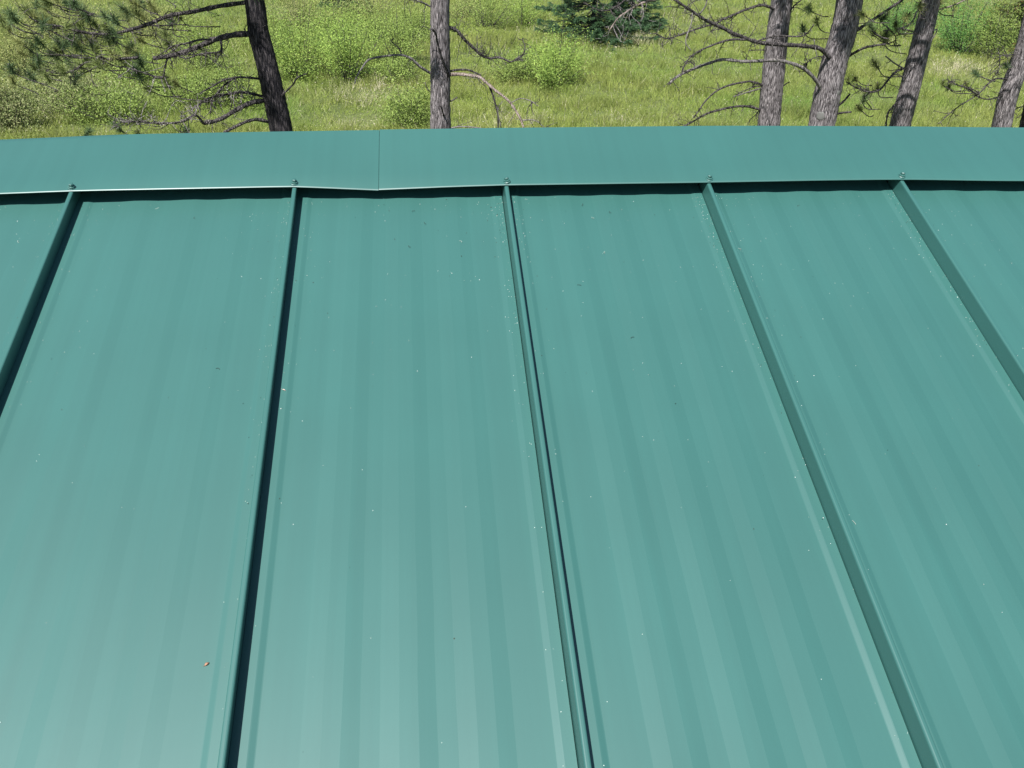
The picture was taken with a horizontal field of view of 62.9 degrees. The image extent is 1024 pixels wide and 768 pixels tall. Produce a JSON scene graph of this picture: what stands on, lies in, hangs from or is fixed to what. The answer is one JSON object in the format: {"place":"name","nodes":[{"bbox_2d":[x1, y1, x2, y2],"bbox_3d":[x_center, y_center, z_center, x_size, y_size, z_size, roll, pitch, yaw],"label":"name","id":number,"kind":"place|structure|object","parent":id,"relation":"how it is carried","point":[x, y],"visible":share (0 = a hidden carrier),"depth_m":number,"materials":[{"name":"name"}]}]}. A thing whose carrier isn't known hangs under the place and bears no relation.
{"place":"outdoors","nodes":[
{"label":"outdoors","id":0,"kind":"place"},
{"bbox_2d":[0,0,1023,139],"bbox_3d":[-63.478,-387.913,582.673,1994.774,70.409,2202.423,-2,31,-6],"label":"ground","id":1,"kind":"structure","parent":0,"point":[360,114],"depth_m":26.35,"materials":[{"name":"green plant"}]},
{"bbox_2d":[0,64,56,138],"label":"shrub","id":2,"kind":"object","parent":1,"relation":"on","point":[10,109],"visible":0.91,"depth_m":19.28,"materials":[{"name":"green plant"}]},
{"bbox_2d":[0,2,88,79],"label":"shrub","id":3,"kind":"object","parent":1,"relation":"on","point":[5,49],"visible":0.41,"depth_m":24.79,"materials":[{"name":"green plant"}]},
{"bbox_2d":[0,0,95,38],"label":"shrub","id":4,"kind":"object","parent":1,"relation":"on","point":[38,13],"visible":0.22,"depth_m":29.87,"materials":[{"name":"green plant"}]},
{"bbox_2d":[17,0,127,45],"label":"shrub","id":5,"kind":"object","parent":1,"relation":"on","point":[60,21],"visible":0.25,"depth_m":29.12,"materials":[{"name":"green plant"}]},
{"bbox_2d":[10,41,146,125],"bbox_3d":[-11.085,-7.584,20.675,3.381,1.923,2.407,8,32,12],"label":"shrub","id":6,"kind":"object","parent":1,"relation":"on","point":[60,89],"visible":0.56,"depth_m":20.71,"materials":[{"name":"green plant"}]},
{"bbox_2d":[43,66,168,127],"bbox_3d":[-9.839,-7.024,20.287,3.032,1.383,2.030,-2,31,-6],"label":"shrub","id":7,"kind":"object","parent":1,"relation":"on","point":[135,105],"visible":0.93,"depth_m":20.26,"materials":[{"name":"green plant"}]},
{"bbox_2d":[86,16,162,84],"bbox_3d":[-10.997,-9.450,23.606,2.219,1.958,2.743,-2,31,-6],"label":"shrub","id":8,"kind":"object","parent":1,"relation":"on","point":[149,65],"visible":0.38,"depth_m":23.73,"materials":[{"name":"green plant"}]},
{"bbox_2d":[98,0,205,40],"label":"shrub","id":9,"kind":"object","parent":1,"relation":"on","point":[156,29],"visible":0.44,"depth_m":31.56,"materials":[{"name":"green plant"}]},
{"bbox_2d":[0,0,372,135],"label":"pine tree","id":10,"kind":"object","parent":1,"relation":"on","point":[273,96],"visible":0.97,"depth_m":9.62,"materials":[{"name":"green plant"}]},
{"bbox_2d":[143,58,236,111],"bbox_3d":[-8.262,-7.869,21.641,2.676,1.392,1.799,-24,40,-36],"label":"shrub","id":11,"kind":"object","parent":1,"relation":"on","point":[198,88],"visible":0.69,"depth_m":21.65,"materials":[{"name":"green plant"}]},
{"bbox_2d":[146,2,252,75],"bbox_3d":[-9.584,-10.710,25.952,3.032,2.106,2.863,8,32,11],"label":"shrub","id":12,"kind":"object","parent":1,"relation":"on","point":[217,46],"visible":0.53,"depth_m":25.95,"materials":[{"name":"green plant"}]},
{"bbox_2d":[196,55,259,109],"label":"shrub","id":13,"kind":"object","parent":1,"relation":"on","point":[225,76],"visible":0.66,"depth_m":21.93,"materials":[{"name":"green plant"}]},
{"bbox_2d":[231,1,310,51],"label":"shrub","id":14,"kind":"object","parent":1,"relation":"on","point":[273,28],"visible":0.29,"depth_m":28.59,"materials":[{"name":"green plant"}]},
{"bbox_2d":[268,0,334,85],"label":"shrub","id":15,"kind":"object","parent":1,"relation":"on","point":[284,54],"visible":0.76,"depth_m":25.15,"materials":[{"name":"green plant"}]},
{"bbox_2d":[266,0,340,28],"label":"shrub","id":16,"kind":"object","parent":1,"relation":"on","point":[299,5],"visible":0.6,"depth_m":33.34,"materials":[{"name":"green plant"}]},
{"bbox_2d":[285,0,376,46],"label":"shrub","id":17,"kind":"object","parent":1,"relation":"on","point":[331,23],"visible":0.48,"depth_m":29.78,"materials":[{"name":"green plant"}]},
{"bbox_2d":[317,0,364,9],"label":"shrub","id":18,"kind":"object","parent":1,"relation":"on","point":[326,2],"visible":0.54,"depth_m":37.06,"materials":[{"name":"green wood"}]},
{"bbox_2d":[286,6,397,83],"bbox_3d":[-4.932,-10.162,24.890,2.554,2.222,3.201,12,33,18],"label":"shrub","id":19,"kind":"object","parent":1,"relation":"on","point":[341,61],"visible":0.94,"depth_m":24.79,"materials":[{"name":"green plant"}]},
{"bbox_2d":[316,0,411,19],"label":"shrub","id":20,"kind":"object","parent":1,"relation":"on","point":[367,7],"visible":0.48,"depth_m":35.13,"materials":[{"name":"green plant"}]},
{"bbox_2d":[321,0,419,42],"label":"shrub","id":21,"kind":"object","parent":1,"relation":"on","point":[374,24],"visible":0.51,"depth_m":30.49,"materials":[{"name":"green plant"}]},
{"bbox_2d":[355,0,429,65],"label":"shrub","id":22,"kind":"object","parent":1,"relation":"on","point":[401,39],"visible":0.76,"depth_m":27.01,"materials":[{"name":"green plant"}]},
{"bbox_2d":[356,44,428,86],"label":"shrub","id":23,"kind":"object","parent":1,"relation":"on","point":[400,64],"visible":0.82,"depth_m":24.94,"materials":[{"name":"green plant"}]},
{"bbox_2d":[370,71,430,128],"bbox_3d":[-2.648,-7.244,21.366,2.022,1.463,2.355,-2,31,-6],"label":"shrub","id":24,"kind":"object","parent":1,"relation":"on","point":[414,110],"visible":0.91,"depth_m":21.29,"materials":[{"name":"green plant"}]},
{"bbox_2d":[385,0,429,40],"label":"shrub","id":25,"kind":"object","parent":1,"relation":"on","point":[420,21],"visible":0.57,"depth_m":30.44,"materials":[{"name":"green plant"}]},
{"bbox_2d":[348,0,556,128],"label":"pine tree","id":26,"kind":"object","parent":1,"relation":"on","point":[441,28],"visible":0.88,"depth_m":9.95,"materials":[{"name":"grey plant"}]},
{"bbox_2d":[449,0,489,20],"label":"shrub","id":27,"kind":"object","parent":1,"relation":"on","point":[462,11],"visible":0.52,"depth_m":35.81,"materials":[{"name":"green plant"}]},
{"bbox_2d":[450,0,534,30],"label":"shrub","id":28,"kind":"object","parent":1,"relation":"on","point":[484,19],"visible":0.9,"depth_m":33.36,"materials":[{"name":"green plant"}]},
{"bbox_2d":[0,0,1022,139],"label":"meadow herbs","id":29,"kind":"object","parent":1,"relation":"on","point":[613,96],"visible":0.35,"depth_m":25.98,"materials":[{"name":"green plant"}]},
{"bbox_2d":[0,126,1023,767],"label":"cabin","id":30,"kind":"object","parent":1,"relation":"on","point":[542,530],"visible":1,"depth_m":1.26,"materials":[{"name":"teal metal"}]},
{"bbox_2d":[17,199,984,638],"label":"plant litter","id":31,"kind":"object","parent":30,"relation":"on","point":[541,355],"visible":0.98,"depth_m":1.47,"materials":[{"name":"brown plant"}]},
{"bbox_2d":[0,201,1017,765],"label":"grit","id":32,"kind":"object","parent":30,"relation":"on","point":[642,317],"visible":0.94,"depth_m":1.42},
{"bbox_2d":[481,36,542,84],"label":"shrub","id":33,"kind":"object","parent":1,"relation":"on","point":[518,68],"visible":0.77,"depth_m":25.73,"materials":[{"name":"green plant"}]},
{"bbox_2d":[488,0,555,26],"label":"shrub","id":34,"kind":"object","parent":1,"relation":"on","point":[527,12],"visible":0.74,"depth_m":34.57,"materials":[{"name":"green plant"}]},
{"bbox_2d":[516,5,597,91],"bbox_3d":[1.083,-10.092,25.053,2.703,2.351,3.309,24,38,32],"label":"shrub","id":35,"kind":"object","parent":1,"relation":"on","point":[558,76],"visible":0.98,"depth_m":25.10,"materials":[{"name":"green plant"}]},
{"bbox_2d":[533,0,659,51],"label":"spruce tree","id":36,"kind":"object","parent":1,"relation":"on","point":[596,26],"visible":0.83,"depth_m":31.97,"materials":[{"name":"green plant"}]},
{"bbox_2d":[597,0,669,32],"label":"spruce tree","id":37,"kind":"object","parent":1,"relation":"on","point":[662,21],"visible":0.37,"depth_m":34.53,"materials":[{"name":"plant"}]},
{"bbox_2d":[583,0,829,125],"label":"pine tree","id":38,"kind":"object","parent":1,"relation":"on","point":[771,84],"visible":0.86,"depth_m":10.94,"materials":[{"name":"grey plant"}]},
{"bbox_2d":[664,0,917,125],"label":"pine tree","id":39,"kind":"object","parent":1,"relation":"on","point":[836,52],"visible":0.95,"depth_m":10.33,"materials":[{"name":"grey plant"}]},
{"bbox_2d":[867,0,917,36],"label":"shrub","id":40,"kind":"object","parent":1,"relation":"on","point":[893,16],"visible":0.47,"depth_m":33.35,"materials":[{"name":"green plant"}]},
{"bbox_2d":[845,0,972,125],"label":"pine tree","id":41,"kind":"object","parent":1,"relation":"on","point":[912,76],"visible":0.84,"depth_m":11.35,"materials":[{"name":"grey plant"}]},
{"bbox_2d":[888,0,956,26],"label":"shrub","id":42,"kind":"object","parent":1,"relation":"on","point":[913,9],"visible":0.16,"depth_m":35.79,"materials":[{"name":"green plant"}]},
{"bbox_2d":[933,0,1013,54],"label":"shrub","id":43,"kind":"object","parent":1,"relation":"on","point":[959,36],"visible":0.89,"depth_m":30.23,"materials":[{"name":"green plant"}]},
{"bbox_2d":[934,14,1023,126],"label":"pine tree","id":44,"kind":"object","parent":1,"relation":"on","point":[1008,95],"visible":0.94,"depth_m":11.34,"materials":[{"name":"grey plant"}]},
{"bbox_2d":[965,0,1023,60],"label":"shrub","id":45,"kind":"object","parent":1,"relation":"on","point":[993,38],"visible":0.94,"depth_m":29.39,"materials":[{"name":"green plant"}]},
{"bbox_2d":[975,0,1023,50],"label":"tree","id":46,"kind":"object","parent":1,"relation":"on","point":[1021,5],"visible":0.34,"depth_m":31.56,"materials":[{"name":"plant"}]},
{"bbox_2d":[1016,104,1023,126],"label":"pine tree","id":47,"kind":"object","parent":1,"relation":"on","point":[1021,124],"visible":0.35,"depth_m":12.82,"materials":[{"name":"brown plant"}]},
{"bbox_2d":[22,0,1023,136],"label":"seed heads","id":48,"kind":"object","parent":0,"point":[583,76],"visible":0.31,"depth_m":25.83,"materials":[{"name":"beige plant"}]}
]}

